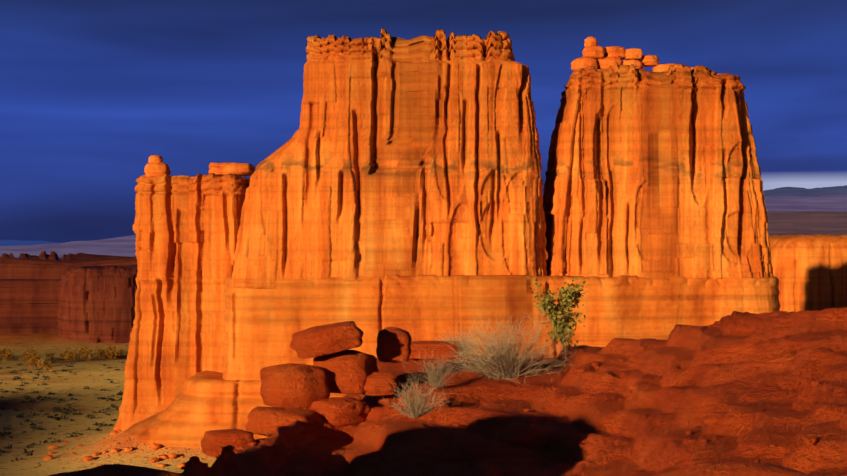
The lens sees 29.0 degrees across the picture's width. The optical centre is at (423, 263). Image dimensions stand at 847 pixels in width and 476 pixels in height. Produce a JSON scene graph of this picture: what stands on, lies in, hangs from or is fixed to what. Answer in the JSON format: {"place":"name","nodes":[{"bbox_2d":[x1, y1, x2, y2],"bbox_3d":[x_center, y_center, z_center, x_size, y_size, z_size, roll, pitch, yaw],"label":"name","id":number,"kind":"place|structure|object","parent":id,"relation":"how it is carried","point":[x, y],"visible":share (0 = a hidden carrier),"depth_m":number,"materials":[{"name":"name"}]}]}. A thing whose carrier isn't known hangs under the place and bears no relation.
{"place":"outdoors","nodes":[
{"label":"outdoors","id":0,"kind":"place"},
{"bbox_2d":[0,240,58,245],"bbox_3d":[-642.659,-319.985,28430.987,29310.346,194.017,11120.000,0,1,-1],"label":"mountain rock","id":1,"kind":"object","parent":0,"point":[10,242],"visible":0.02,"depth_m":24784.09,"materials":[{"name":"stone"}]},
{"bbox_2d":[0,251,136,278],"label":"distant mesa","id":2,"kind":"structure","parent":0,"point":[44,265],"depth_m":1338.37,"materials":[{"name":"brown stone"}]},
{"bbox_2d":[0,333,215,475],"bbox_3d":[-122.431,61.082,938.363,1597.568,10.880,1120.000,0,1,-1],"label":"valley terrain","id":3,"kind":"structure","parent":0,"point":[87,402],"depth_m":744.50,"materials":[{"name":"beige sand"}]},
{"bbox_2d":[0,279,61,332],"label":"cliff","id":4,"kind":"structure","parent":3,"relation":"on","point":[29,306],"depth_m":1237.78,"materials":[{"name":"red stone"}]},
{"bbox_2d":[0,360,124,465],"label":"scrub plants","id":5,"kind":"object","parent":3,"relation":"on","point":[55,415],"visible":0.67,"depth_m":750.90,"materials":[{"name":"plant"}]},
{"bbox_2d":[0,344,127,371],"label":"row of bushes","id":6,"kind":"object","parent":3,"relation":"on","point":[30,357],"visible":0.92,"depth_m":1072.00,"materials":[{"name":"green plant"}]},
{"bbox_2d":[56,264,137,343],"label":"cliff","id":7,"kind":"structure","parent":3,"relation":"on","point":[96,304],"depth_m":1186.98,"materials":[{"name":"brown stone"}]},
{"bbox_2d":[43,429,216,467],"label":"scattered rocks","id":8,"kind":"object","parent":3,"relation":"on","point":[153,446],"visible":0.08,"depth_m":570.74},
{"bbox_2d":[123,370,346,447],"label":"rock slope","id":9,"kind":"structure","parent":3,"relation":"on","point":[197,408],"depth_m":576.82,"materials":[{"name":"orange stone"}]},
{"bbox_2d":[223,274,780,379],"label":"rock ledge","id":10,"kind":"object","parent":3,"relation":"on","point":[262,326],"visible":0.29,"depth_m":579.46,"materials":[{"name":"orange stone"}]},
{"bbox_2d":[180,307,846,475],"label":"rocky slope","id":11,"kind":"structure","parent":3,"relation":"on","point":[749,428],"depth_m":33.39,"materials":[{"name":"red stone"}]},
{"bbox_2d":[381,376,455,417],"bbox_3d":[-0.100,3.105,38.273,1.824,1.127,1.350,0,1,-1],"label":"shrub","id":12,"kind":"object","parent":11,"relation":"on","point":[418,409],"visible":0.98,"depth_m":38.20,"materials":[{"name":"grey plant"}]},
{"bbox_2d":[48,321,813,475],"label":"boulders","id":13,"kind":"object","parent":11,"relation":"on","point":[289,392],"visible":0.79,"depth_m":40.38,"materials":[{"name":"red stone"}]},
{"bbox_2d":[399,351,471,386],"bbox_3d":[0.394,2.623,41.416,1.825,1.030,1.705,0,1,-32],"label":"dry shrub","id":14,"kind":"object","parent":11,"relation":"on","point":[438,378],"visible":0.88,"depth_m":41.32,"materials":[{"name":"grey plant"}]},
{"bbox_2d":[436,330,477,353],"bbox_3d":[1.069,2.422,48.721,1.520,1.005,1.252,0,1,-1],"label":"shrub","id":15,"kind":"object","parent":11,"relation":"on","point":[460,339],"visible":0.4,"depth_m":48.74,"materials":[{"name":"beige plant"}]},
{"bbox_2d":[180,339,820,469],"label":"loose stones","id":16,"kind":"object","parent":11,"relation":"on","point":[810,439],"visible":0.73,"depth_m":32.77,"materials":[{"name":"red stone"}]},
{"bbox_2d":[436,306,583,383],"bbox_3d":[2.152,2.251,42.678,4.127,2.328,4.036,0,1,-1],"label":"blackbrush shrub","id":17,"kind":"object","parent":11,"relation":"on","point":[497,369],"visible":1,"depth_m":42.45,"materials":[{"name":"grey plant"}]},
{"bbox_2d":[531,275,586,350],"bbox_3d":[3.684,1.379,44.545,1.654,2.104,1.409,0,1,-1],"label":"ash sapling","id":18,"kind":"object","parent":11,"relation":"on","point":[562,325],"visible":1,"depth_m":44.47,"materials":[{"name":"green plant"}]},
{"bbox_2d":[769,234,846,312],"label":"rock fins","id":19,"kind":"object","parent":3,"relation":"on","point":[810,272],"visible":0.23,"depth_m":990.32,"materials":[{"name":"orange stone"}]},
{"bbox_2d":[113,173,249,431],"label":"rock pillar","id":20,"kind":"structure","parent":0,"point":[185,229],"depth_m":626.21,"materials":[{"name":"orange stone"}]},
{"bbox_2d":[232,28,547,287],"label":"rock butte","id":21,"kind":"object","parent":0,"point":[415,156],"depth_m":582.37,"materials":[{"name":"orange stone"}]},
{"bbox_2d":[0,195,846,257],"bbox_3d":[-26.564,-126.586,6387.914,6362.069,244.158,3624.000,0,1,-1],"label":"distant mountains","id":22,"kind":"structure","parent":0,"point":[122,246],"depth_m":5097.49,"materials":[{"name":"stone"}]},
{"bbox_2d":[0,0,846,242],"label":"sky","id":23,"kind":"structure","parent":0,"point":[91,90],"materials":[{"name":"blue"}]},
{"bbox_2d":[543,62,773,282],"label":"rock butte","id":24,"kind":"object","parent":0,"point":[651,175],"depth_m":587.22,"materials":[{"name":"orange stone"}]},
{"bbox_2d":[144,37,718,176],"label":"cap rocks","id":25,"kind":"object","parent":24,"relation":"on","point":[598,57],"visible":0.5,"depth_m":603.50,"materials":[{"name":"orange stone"}]},
{"bbox_2d":[763,185,846,196],"bbox_3d":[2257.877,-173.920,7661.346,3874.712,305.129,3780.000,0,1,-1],"label":"mountains","id":26,"kind":"structure","parent":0,"point":[799,191],"depth_m":6462.03,"materials":[{"name":"stone"}]},
{"bbox_2d":[767,211,846,235],"bbox_3d":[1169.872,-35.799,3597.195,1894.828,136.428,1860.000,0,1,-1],"label":"distant mesa","id":27,"kind":"structure","parent":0,"point":[807,222],"depth_m":2952.06,"materials":[{"name":"purple stone"}]}
]}

